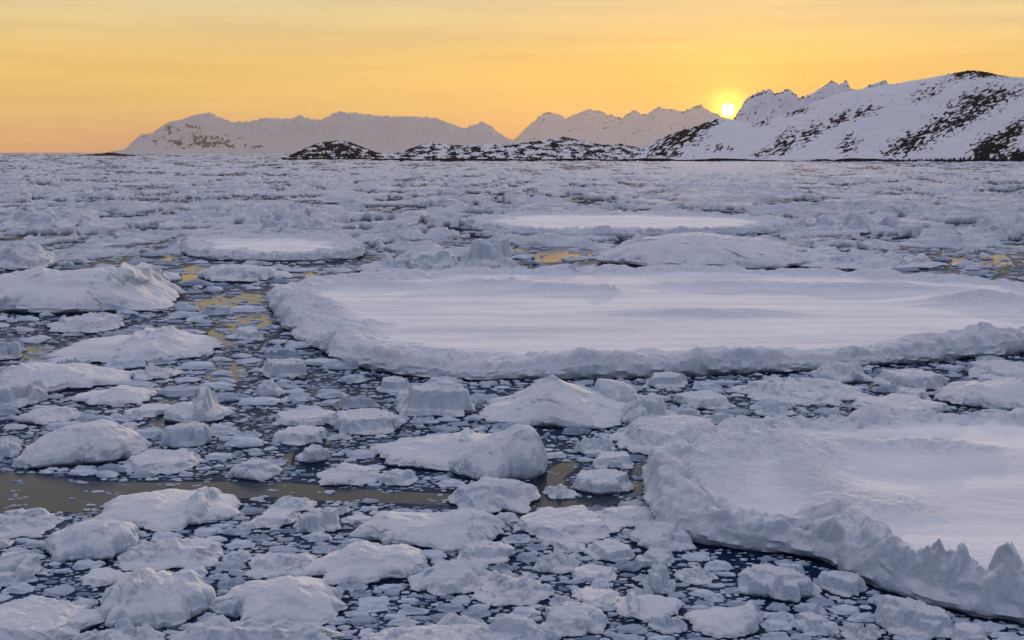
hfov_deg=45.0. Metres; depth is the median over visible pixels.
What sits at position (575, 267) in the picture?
ice hummock
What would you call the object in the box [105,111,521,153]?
mountain range
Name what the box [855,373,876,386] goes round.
lead
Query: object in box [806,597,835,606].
ice chunk
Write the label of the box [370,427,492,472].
ice block
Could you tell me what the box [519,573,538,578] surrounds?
ice chunk
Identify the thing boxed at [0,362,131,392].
ice block
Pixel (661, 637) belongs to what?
ice chunk
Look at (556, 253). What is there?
lead
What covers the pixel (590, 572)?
ice slab
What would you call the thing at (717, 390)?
ice chunk
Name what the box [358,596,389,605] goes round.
ice chunk
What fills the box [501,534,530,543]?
ice chunk
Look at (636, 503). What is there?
ice chunk
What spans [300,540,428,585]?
ice block
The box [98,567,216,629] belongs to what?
ice block
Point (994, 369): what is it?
ice block
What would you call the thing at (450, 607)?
ice chunk
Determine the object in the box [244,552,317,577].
ice block
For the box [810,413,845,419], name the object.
ice chunk
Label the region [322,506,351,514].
ice chunk
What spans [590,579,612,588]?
ice chunk
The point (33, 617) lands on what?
ice slab
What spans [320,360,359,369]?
ice chunk
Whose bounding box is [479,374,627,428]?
ice block
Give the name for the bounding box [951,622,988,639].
ice block
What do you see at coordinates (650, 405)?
ice block
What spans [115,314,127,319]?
ice chunk
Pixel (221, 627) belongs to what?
ice block
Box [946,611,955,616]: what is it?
ice chunk
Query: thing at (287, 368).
ice block
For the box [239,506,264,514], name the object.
ice chunk
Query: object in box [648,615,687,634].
ice block
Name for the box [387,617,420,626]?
ice chunk
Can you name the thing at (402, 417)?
ice chunk
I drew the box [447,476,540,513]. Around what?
ice block
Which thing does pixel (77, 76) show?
sky
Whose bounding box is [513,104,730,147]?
distant peaks
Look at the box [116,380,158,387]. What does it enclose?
ice chunk
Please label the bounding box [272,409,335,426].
ice slab
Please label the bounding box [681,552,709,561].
ice chunk
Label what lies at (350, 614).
ice chunk
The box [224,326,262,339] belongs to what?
ice slab
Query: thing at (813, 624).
ice block
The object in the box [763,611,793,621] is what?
ice chunk
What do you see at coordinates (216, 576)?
ice chunk
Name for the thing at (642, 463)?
lead
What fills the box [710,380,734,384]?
ice chunk
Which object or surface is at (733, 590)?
ice chunk
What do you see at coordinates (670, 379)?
ice slab
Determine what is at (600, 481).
ice slab
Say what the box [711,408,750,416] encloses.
ice chunk
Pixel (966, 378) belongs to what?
ice chunk
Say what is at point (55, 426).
ice chunk
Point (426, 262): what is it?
ice hummock
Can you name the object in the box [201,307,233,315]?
ice chunk
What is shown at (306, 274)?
lead
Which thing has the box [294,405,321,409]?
ice chunk
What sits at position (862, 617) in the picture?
ice chunk
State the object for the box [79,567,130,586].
ice slab
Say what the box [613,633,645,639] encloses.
ice chunk
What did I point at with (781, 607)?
ice chunk
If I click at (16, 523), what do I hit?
ice block
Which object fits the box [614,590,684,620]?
ice block
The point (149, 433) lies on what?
ice chunk
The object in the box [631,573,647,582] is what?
ice chunk
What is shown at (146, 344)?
ice block
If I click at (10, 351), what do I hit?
ice block
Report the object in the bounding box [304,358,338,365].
ice chunk
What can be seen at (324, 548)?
ice chunk
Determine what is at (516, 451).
ice block
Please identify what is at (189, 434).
ice slab
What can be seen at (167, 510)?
ice block
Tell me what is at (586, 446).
ice block
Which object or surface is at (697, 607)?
ice chunk
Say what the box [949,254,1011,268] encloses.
lead
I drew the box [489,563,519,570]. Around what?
ice chunk
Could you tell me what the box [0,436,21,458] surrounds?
ice block
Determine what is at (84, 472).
ice chunk
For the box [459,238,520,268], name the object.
ice hummock
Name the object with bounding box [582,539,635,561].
ice slab
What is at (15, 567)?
ice block
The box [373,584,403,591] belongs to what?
ice chunk
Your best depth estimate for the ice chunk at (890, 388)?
62.19 m
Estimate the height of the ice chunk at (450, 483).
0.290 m
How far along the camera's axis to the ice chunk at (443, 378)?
63.65 m
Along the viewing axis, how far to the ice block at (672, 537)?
37.85 m
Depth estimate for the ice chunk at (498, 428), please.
53.47 m
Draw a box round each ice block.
[0,341,21,359]
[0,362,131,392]
[0,374,47,408]
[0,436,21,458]
[0,507,64,537]
[0,535,14,548]
[0,552,41,586]
[11,455,32,468]
[16,406,85,424]
[21,419,151,467]
[44,518,140,561]
[47,312,124,333]
[47,326,223,363]
[69,385,156,405]
[72,618,165,639]
[91,486,244,531]
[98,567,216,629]
[117,537,224,571]
[130,363,183,379]
[163,386,233,422]
[166,614,345,639]
[197,264,293,282]
[208,575,347,625]
[229,457,282,480]
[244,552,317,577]
[252,379,285,396]
[262,358,307,378]
[292,507,341,532]
[295,444,329,462]
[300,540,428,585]
[316,462,379,485]
[349,508,507,551]
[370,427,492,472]
[376,376,409,393]
[377,469,418,485]
[407,558,491,595]
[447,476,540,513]
[448,424,547,480]
[457,539,515,564]
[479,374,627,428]
[532,547,580,574]
[574,436,615,454]
[594,378,637,402]
[608,414,713,454]
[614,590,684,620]
[621,394,677,424]
[628,522,696,551]
[635,548,674,567]
[642,564,676,594]
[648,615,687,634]
[684,601,762,638]
[730,374,871,404]
[737,563,822,602]
[761,415,790,419]
[790,612,839,636]
[807,362,873,382]
[813,570,868,597]
[838,623,880,639]
[850,393,949,415]
[871,594,953,638]
[873,368,947,390]
[931,378,1023,410]
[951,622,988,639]
[965,357,1023,380]
[1002,408,1023,413]
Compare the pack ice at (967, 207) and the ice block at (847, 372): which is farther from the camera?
the pack ice at (967, 207)
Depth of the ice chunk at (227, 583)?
34.44 m
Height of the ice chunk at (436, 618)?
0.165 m
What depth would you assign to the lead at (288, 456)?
49.36 m
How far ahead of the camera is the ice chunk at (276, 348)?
74.86 m
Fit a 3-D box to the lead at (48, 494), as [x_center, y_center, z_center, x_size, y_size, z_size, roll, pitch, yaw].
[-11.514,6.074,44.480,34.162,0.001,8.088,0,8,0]
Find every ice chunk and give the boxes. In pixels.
[0,404,19,415]
[1,582,34,593]
[2,547,33,553]
[6,342,26,347]
[8,438,24,445]
[20,540,45,547]
[20,552,46,558]
[23,359,48,362]
[28,405,59,411]
[40,356,60,359]
[42,586,74,596]
[44,421,81,429]
[50,568,72,573]
[56,357,91,364]
[67,469,97,475]
[71,598,98,606]
[72,559,105,569]
[74,414,106,422]
[97,463,126,472]
[102,331,131,336]
[104,355,145,368]
[107,413,143,421]
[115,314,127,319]
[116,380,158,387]
[129,471,158,477]
[135,427,162,438]
[146,357,177,364]
[150,531,183,540]
[157,386,200,396]
[166,311,209,318]
[174,361,215,369]
[177,623,192,629]
[180,565,208,576]
[193,527,222,536]
[197,612,218,621]
[199,382,236,388]
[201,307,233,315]
[204,452,237,459]
[206,536,227,542]
[208,573,228,579]
[209,424,238,435]
[209,523,235,528]
[215,392,243,402]
[215,560,245,570]
[217,576,248,588]
[221,550,251,561]
[222,525,251,535]
[224,436,267,447]
[224,540,255,548]
[230,305,267,311]
[233,429,262,437]
[238,396,281,405]
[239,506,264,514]
[246,533,273,541]
[258,344,295,352]
[260,349,302,358]
[261,456,285,466]
[266,575,285,579]
[268,545,299,553]
[276,381,299,388]
[279,392,314,401]
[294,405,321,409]
[301,531,332,541]
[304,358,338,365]
[312,543,341,553]
[314,388,348,398]
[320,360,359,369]
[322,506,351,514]
[326,434,353,440]
[327,618,346,624]
[336,581,367,590]
[337,375,367,383]
[338,395,380,407]
[341,515,370,523]
[341,538,367,548]
[345,610,368,617]
[346,449,377,458]
[346,616,376,625]
[350,590,371,597]
[357,603,387,612]
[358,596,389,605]
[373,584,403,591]
[383,613,406,619]
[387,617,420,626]
[391,508,416,511]
[395,390,408,399]
[395,414,409,419]
[397,598,418,602]
[397,606,428,614]
[410,416,438,423]
[421,376,460,384]
[422,549,446,559]
[429,432,450,434]
[429,612,458,623]
[431,425,459,432]
[434,603,464,611]
[435,478,464,487]
[450,596,470,604]
[460,606,490,617]
[469,617,485,622]
[470,393,499,401]
[487,614,513,622]
[488,421,522,432]
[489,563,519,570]
[494,512,518,523]
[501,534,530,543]
[510,606,540,616]
[516,552,541,562]
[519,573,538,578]
[523,543,547,550]
[547,451,566,458]
[549,596,579,606]
[549,632,560,639]
[562,427,588,434]
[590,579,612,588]
[591,601,614,611]
[613,559,641,571]
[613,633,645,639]
[614,624,647,633]
[617,500,647,505]
[624,380,642,392]
[628,588,653,594]
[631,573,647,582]
[647,635,675,639]
[668,404,700,415]
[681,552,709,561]
[688,589,713,595]
[691,605,710,609]
[692,379,721,389]
[694,599,713,604]
[698,387,724,393]
[702,412,734,423]
[703,560,733,570]
[704,593,725,601]
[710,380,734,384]
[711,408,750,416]
[719,587,740,593]
[726,600,746,606]
[732,603,761,611]
[749,398,791,409]
[754,405,797,416]
[759,619,793,630]
[759,631,791,639]
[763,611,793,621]
[766,603,790,611]
[791,633,812,639]
[793,602,827,615]
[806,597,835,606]
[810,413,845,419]
[812,407,845,414]
[827,604,859,614]
[846,613,875,622]
[867,594,883,605]
[869,367,895,376]
[870,383,897,393]
[901,635,930,639]
[934,364,965,370]
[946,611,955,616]
[953,376,988,381]
[972,621,1005,632]
[980,409,1009,412]
[988,632,1019,637]
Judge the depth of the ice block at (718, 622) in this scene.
31.25 m
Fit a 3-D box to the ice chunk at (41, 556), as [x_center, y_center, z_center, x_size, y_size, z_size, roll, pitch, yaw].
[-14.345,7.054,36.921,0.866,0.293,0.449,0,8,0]
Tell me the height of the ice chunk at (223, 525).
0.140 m
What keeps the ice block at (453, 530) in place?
on the sea
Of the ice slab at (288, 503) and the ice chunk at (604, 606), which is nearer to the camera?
the ice chunk at (604, 606)
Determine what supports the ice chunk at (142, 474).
on the sea
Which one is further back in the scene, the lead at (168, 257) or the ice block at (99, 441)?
the lead at (168, 257)
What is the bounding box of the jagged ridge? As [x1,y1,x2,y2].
[733,80,887,121]
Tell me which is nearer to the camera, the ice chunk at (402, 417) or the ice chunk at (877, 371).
the ice chunk at (402, 417)
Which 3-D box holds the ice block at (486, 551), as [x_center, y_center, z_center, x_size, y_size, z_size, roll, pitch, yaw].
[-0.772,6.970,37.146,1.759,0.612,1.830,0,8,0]
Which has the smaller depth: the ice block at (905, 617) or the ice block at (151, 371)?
the ice block at (905, 617)
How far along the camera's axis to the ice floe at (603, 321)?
84.54 m
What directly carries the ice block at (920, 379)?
on the sea
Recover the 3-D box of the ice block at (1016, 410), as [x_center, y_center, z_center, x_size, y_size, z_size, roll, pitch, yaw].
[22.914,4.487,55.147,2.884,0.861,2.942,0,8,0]
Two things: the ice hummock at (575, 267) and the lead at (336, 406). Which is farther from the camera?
the ice hummock at (575, 267)
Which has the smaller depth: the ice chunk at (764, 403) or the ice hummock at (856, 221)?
the ice chunk at (764, 403)
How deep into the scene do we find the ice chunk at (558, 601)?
33.18 m
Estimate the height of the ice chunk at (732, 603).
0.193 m
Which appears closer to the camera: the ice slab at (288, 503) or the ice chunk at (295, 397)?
the ice slab at (288, 503)
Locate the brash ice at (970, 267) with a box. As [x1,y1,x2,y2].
[0,237,1023,639]
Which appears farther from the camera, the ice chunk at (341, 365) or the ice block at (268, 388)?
the ice chunk at (341, 365)
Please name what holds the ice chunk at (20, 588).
on the sea
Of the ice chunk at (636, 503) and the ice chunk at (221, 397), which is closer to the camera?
the ice chunk at (636, 503)
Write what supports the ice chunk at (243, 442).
on the sea
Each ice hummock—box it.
[0,208,99,226]
[0,242,58,270]
[0,262,185,313]
[241,211,331,230]
[357,249,459,271]
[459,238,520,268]
[562,262,587,272]
[596,232,807,269]
[798,246,949,269]
[813,211,899,233]
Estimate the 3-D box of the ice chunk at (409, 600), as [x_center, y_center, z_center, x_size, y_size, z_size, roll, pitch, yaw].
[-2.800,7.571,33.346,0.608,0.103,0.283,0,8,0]
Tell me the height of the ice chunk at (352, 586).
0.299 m
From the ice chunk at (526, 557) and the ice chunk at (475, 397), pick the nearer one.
the ice chunk at (526, 557)
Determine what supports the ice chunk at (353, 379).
on the sea
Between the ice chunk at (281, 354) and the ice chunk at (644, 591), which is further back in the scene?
the ice chunk at (281, 354)
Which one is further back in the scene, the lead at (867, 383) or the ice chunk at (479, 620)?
the lead at (867, 383)
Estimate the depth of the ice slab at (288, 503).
42.09 m
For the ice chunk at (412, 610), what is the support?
on the sea
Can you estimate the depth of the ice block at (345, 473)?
45.45 m
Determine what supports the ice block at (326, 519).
on the sea
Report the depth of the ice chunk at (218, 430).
53.04 m
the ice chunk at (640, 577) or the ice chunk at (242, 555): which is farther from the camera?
the ice chunk at (242, 555)
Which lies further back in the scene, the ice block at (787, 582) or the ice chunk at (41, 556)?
the ice chunk at (41, 556)
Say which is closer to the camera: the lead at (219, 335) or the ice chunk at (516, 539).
the ice chunk at (516, 539)
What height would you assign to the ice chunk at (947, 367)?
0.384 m
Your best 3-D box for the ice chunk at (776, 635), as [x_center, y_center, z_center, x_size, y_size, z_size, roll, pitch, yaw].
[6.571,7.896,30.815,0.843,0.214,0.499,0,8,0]
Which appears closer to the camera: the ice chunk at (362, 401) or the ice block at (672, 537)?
the ice block at (672, 537)
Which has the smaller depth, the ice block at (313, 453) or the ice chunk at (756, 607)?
the ice chunk at (756, 607)
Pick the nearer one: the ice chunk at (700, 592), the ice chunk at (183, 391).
the ice chunk at (700, 592)
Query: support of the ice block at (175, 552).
on the sea
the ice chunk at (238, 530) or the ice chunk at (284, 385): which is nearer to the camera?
the ice chunk at (238, 530)
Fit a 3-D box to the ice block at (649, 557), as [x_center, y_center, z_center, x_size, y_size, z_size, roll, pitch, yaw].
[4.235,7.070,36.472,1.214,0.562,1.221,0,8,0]
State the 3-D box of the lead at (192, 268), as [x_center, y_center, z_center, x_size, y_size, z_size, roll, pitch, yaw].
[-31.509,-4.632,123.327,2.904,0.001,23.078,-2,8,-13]
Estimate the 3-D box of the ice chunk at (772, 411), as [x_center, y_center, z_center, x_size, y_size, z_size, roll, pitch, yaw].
[12.197,4.245,57.126,1.976,0.703,1.314,0,8,0]
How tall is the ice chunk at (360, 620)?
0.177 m
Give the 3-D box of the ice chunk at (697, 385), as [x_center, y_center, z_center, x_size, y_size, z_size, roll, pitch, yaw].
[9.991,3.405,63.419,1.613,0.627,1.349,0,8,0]
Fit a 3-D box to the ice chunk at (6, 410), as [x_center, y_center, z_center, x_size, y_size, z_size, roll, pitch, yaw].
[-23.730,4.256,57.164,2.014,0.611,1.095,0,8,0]
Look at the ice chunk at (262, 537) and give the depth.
38.54 m
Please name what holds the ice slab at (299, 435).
on the sea
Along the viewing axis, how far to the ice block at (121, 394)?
60.05 m
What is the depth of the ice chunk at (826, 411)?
57.07 m
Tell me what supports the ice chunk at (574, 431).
on the sea
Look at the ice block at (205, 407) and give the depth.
55.62 m
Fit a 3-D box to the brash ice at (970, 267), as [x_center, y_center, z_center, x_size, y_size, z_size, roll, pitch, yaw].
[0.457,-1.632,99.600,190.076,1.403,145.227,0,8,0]
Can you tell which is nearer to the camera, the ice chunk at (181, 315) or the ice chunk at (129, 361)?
the ice chunk at (129, 361)
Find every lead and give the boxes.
[0,461,643,518]
[21,343,51,359]
[135,253,180,263]
[148,385,179,429]
[182,263,209,281]
[194,293,274,327]
[205,362,247,381]
[208,328,262,346]
[273,439,331,480]
[278,264,358,283]
[332,396,359,410]
[513,246,592,261]
[640,455,648,486]
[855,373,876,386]
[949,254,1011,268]
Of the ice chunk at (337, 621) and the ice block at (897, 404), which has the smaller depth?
the ice chunk at (337, 621)
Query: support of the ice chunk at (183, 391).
on the sea
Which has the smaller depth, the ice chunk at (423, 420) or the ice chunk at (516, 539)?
the ice chunk at (516, 539)
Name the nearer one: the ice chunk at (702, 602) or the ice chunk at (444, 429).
the ice chunk at (702, 602)
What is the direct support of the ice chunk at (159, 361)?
on the sea
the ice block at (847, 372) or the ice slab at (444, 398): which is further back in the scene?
the ice block at (847, 372)
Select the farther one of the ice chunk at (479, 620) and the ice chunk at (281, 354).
the ice chunk at (281, 354)
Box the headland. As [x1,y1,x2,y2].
[618,70,1023,161]
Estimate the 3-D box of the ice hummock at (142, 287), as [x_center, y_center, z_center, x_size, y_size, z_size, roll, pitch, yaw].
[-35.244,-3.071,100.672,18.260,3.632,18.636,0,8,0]
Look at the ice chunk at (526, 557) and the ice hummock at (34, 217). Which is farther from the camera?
the ice hummock at (34, 217)
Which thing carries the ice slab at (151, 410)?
on the sea
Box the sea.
[0,230,1023,639]
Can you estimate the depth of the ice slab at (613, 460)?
47.59 m
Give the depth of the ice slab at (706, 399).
58.70 m
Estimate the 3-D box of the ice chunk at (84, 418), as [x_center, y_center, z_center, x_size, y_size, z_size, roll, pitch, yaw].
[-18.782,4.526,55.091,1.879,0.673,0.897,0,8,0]
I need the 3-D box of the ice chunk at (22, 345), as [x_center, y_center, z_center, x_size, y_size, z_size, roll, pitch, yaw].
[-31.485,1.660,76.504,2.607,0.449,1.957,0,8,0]
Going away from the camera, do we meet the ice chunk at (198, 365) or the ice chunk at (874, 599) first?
the ice chunk at (874, 599)
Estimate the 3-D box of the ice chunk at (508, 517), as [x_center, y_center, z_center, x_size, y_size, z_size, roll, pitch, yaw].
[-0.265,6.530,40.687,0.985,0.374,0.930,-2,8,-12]
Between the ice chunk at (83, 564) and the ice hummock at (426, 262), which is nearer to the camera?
the ice chunk at (83, 564)
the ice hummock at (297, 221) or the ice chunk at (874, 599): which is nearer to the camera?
the ice chunk at (874, 599)
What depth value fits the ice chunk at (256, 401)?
59.28 m
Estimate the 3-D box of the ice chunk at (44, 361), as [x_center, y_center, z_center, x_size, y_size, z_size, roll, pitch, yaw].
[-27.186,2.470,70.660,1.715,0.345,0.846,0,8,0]
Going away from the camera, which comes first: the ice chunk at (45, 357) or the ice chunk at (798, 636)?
the ice chunk at (798, 636)
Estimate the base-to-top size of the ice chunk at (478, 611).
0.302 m
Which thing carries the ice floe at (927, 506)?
on the sea
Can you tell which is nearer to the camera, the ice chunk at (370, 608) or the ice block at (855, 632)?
the ice block at (855, 632)
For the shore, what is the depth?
1810.19 m
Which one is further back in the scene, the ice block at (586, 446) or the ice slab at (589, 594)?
the ice block at (586, 446)
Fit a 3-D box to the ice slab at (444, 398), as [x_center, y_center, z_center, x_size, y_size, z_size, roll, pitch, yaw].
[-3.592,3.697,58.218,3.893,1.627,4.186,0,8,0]
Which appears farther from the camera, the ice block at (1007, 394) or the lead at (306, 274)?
the lead at (306, 274)
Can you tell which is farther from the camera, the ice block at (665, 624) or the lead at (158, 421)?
the lead at (158, 421)
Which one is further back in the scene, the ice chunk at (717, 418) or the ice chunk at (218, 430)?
the ice chunk at (717, 418)
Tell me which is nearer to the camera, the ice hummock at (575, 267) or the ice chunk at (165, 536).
the ice chunk at (165, 536)
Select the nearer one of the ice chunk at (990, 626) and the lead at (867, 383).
the ice chunk at (990, 626)
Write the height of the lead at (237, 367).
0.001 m
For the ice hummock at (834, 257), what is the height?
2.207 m
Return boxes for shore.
[372,137,645,160]
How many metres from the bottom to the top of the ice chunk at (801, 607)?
0.312 m
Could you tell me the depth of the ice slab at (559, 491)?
43.54 m
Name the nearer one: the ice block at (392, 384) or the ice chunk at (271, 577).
the ice chunk at (271, 577)
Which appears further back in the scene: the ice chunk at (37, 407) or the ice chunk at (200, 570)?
the ice chunk at (37, 407)
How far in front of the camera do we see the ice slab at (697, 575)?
35.02 m
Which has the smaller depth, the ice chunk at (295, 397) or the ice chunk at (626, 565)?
the ice chunk at (626, 565)
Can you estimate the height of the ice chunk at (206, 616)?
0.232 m
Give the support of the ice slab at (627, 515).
on the sea
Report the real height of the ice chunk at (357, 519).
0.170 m
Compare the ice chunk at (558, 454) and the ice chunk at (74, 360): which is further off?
the ice chunk at (74, 360)
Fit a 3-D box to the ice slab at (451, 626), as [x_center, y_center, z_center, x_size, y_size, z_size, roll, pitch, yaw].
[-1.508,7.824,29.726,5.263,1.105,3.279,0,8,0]
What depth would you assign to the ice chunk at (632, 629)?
31.23 m
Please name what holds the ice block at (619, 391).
on the sea
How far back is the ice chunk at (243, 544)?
37.89 m
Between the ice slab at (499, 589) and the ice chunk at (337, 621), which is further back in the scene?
the ice slab at (499, 589)
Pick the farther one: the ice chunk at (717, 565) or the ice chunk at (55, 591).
the ice chunk at (717, 565)
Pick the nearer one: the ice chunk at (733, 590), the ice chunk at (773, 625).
the ice chunk at (773, 625)
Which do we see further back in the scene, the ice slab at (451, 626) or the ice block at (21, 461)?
the ice block at (21, 461)
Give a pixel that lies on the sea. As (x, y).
(560, 444)
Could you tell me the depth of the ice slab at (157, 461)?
47.35 m
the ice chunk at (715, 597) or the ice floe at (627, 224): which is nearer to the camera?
the ice chunk at (715, 597)
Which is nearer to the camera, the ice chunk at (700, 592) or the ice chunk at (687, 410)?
the ice chunk at (700, 592)
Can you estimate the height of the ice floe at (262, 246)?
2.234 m
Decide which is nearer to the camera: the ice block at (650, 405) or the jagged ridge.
the ice block at (650, 405)
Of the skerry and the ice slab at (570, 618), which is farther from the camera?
the skerry
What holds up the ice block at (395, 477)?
on the sea
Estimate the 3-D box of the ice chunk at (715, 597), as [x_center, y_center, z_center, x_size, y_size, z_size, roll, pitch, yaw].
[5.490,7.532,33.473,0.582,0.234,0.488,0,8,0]
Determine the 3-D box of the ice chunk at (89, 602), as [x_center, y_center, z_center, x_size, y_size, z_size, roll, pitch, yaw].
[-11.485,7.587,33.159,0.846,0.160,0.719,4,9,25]
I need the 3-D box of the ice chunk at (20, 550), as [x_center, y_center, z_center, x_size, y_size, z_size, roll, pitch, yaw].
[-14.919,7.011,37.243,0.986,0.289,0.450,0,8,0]
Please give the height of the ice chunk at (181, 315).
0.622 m
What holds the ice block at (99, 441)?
on the sea
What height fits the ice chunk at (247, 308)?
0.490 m
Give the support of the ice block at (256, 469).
on the sea
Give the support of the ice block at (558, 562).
on the sea
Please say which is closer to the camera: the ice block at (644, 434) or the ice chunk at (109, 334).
the ice block at (644, 434)
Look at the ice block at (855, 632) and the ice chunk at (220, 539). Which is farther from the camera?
the ice chunk at (220, 539)
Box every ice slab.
[0,595,105,639]
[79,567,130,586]
[120,448,204,473]
[124,403,170,417]
[160,421,211,447]
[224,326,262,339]
[249,508,297,527]
[268,495,317,511]
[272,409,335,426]
[272,425,327,445]
[332,408,406,435]
[366,613,552,639]
[395,380,475,417]
[471,570,554,605]
[513,505,626,542]
[540,601,607,636]
[542,483,578,498]
[551,538,585,552]
[570,468,634,494]
[571,563,617,582]
[571,586,620,603]
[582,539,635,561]
[592,451,633,468]
[602,505,655,525]
[644,371,687,387]
[672,390,735,409]
[673,564,718,584]
[893,387,930,399]
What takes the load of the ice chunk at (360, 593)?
on the sea
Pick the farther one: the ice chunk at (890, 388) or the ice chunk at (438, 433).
the ice chunk at (890, 388)
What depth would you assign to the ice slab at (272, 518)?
40.23 m
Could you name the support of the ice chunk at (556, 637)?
on the sea
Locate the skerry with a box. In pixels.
[76,152,135,155]
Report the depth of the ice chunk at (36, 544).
37.86 m
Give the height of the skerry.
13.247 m
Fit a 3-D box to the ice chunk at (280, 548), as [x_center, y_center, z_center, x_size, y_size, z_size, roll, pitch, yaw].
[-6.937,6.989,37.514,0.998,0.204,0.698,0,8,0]
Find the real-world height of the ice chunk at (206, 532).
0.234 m
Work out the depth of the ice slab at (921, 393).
60.34 m
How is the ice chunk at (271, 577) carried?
on the sea
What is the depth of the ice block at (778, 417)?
54.02 m
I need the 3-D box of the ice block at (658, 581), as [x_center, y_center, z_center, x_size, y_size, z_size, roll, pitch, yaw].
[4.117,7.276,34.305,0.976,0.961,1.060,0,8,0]
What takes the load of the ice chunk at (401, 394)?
on the sea
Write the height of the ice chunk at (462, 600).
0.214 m
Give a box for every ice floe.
[180,231,366,261]
[265,263,1023,380]
[465,210,793,237]
[641,405,1023,623]
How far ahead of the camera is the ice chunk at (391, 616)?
32.02 m
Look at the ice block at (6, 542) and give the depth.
37.91 m
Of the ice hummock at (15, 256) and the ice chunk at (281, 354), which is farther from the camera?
the ice hummock at (15, 256)
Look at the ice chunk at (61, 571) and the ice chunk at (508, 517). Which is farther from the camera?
the ice chunk at (508, 517)
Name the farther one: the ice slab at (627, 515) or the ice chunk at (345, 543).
the ice slab at (627, 515)
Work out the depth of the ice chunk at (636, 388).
62.72 m
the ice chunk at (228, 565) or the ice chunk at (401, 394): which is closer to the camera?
the ice chunk at (228, 565)
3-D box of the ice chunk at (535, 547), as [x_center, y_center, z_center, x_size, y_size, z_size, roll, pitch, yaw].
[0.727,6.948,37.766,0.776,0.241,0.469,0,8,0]
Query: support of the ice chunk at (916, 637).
on the sea
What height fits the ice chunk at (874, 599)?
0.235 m
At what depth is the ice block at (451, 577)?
34.34 m
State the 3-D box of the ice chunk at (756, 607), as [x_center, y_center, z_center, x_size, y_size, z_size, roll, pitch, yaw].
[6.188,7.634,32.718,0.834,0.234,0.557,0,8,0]
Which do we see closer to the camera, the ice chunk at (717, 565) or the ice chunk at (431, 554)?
the ice chunk at (717, 565)
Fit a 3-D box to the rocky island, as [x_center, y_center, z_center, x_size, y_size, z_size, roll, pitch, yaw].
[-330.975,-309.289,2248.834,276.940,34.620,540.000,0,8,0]
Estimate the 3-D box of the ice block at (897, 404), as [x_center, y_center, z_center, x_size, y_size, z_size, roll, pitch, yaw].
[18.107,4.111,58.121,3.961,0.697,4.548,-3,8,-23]
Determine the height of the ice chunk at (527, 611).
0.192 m
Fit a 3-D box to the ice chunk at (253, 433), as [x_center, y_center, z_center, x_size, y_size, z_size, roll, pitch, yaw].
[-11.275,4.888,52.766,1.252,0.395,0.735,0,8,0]
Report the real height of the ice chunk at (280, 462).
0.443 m
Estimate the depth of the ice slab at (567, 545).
37.65 m
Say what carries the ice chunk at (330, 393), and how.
on the sea
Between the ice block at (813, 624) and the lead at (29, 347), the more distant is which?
the lead at (29, 347)
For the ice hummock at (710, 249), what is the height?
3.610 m
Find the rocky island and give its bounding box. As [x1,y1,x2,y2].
[282,141,383,159]
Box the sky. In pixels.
[0,0,1023,152]
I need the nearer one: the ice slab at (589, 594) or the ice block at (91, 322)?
the ice slab at (589, 594)
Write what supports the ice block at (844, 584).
on the sea
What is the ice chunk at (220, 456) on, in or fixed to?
on the sea
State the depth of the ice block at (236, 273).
116.52 m
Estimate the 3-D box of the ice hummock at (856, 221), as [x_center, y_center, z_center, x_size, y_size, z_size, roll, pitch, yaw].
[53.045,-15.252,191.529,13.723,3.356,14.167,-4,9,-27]
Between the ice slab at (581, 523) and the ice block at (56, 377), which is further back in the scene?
the ice block at (56, 377)
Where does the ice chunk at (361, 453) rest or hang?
on the sea
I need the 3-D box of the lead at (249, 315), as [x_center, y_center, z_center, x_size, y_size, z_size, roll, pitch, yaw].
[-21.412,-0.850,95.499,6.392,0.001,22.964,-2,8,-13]
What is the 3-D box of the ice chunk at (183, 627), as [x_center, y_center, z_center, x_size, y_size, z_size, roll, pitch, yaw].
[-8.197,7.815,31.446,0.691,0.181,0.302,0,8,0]
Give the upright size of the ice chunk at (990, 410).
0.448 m
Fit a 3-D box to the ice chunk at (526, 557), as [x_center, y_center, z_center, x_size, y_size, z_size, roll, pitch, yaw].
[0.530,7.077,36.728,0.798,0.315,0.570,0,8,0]
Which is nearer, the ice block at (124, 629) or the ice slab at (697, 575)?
the ice block at (124, 629)
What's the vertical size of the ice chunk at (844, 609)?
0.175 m
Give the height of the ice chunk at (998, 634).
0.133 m
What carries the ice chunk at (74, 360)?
on the sea
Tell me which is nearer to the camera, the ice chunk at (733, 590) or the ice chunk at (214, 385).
the ice chunk at (733, 590)
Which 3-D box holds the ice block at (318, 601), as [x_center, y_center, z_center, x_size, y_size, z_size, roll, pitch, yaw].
[-6.194,7.416,32.932,3.692,1.053,3.354,0,8,0]
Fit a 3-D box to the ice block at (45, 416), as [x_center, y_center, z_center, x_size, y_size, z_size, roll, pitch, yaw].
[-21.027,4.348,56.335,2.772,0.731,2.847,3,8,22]
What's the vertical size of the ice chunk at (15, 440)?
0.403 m
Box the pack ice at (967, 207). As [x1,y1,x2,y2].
[0,153,1023,260]
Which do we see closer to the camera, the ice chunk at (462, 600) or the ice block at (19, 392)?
the ice chunk at (462, 600)
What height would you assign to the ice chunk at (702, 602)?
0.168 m
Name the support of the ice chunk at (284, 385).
on the sea
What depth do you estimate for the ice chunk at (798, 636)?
30.71 m
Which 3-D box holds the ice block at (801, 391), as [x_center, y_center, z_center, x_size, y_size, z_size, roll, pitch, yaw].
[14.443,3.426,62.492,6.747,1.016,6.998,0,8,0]
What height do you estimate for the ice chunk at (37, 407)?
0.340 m
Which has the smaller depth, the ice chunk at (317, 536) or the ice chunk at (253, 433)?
the ice chunk at (317, 536)

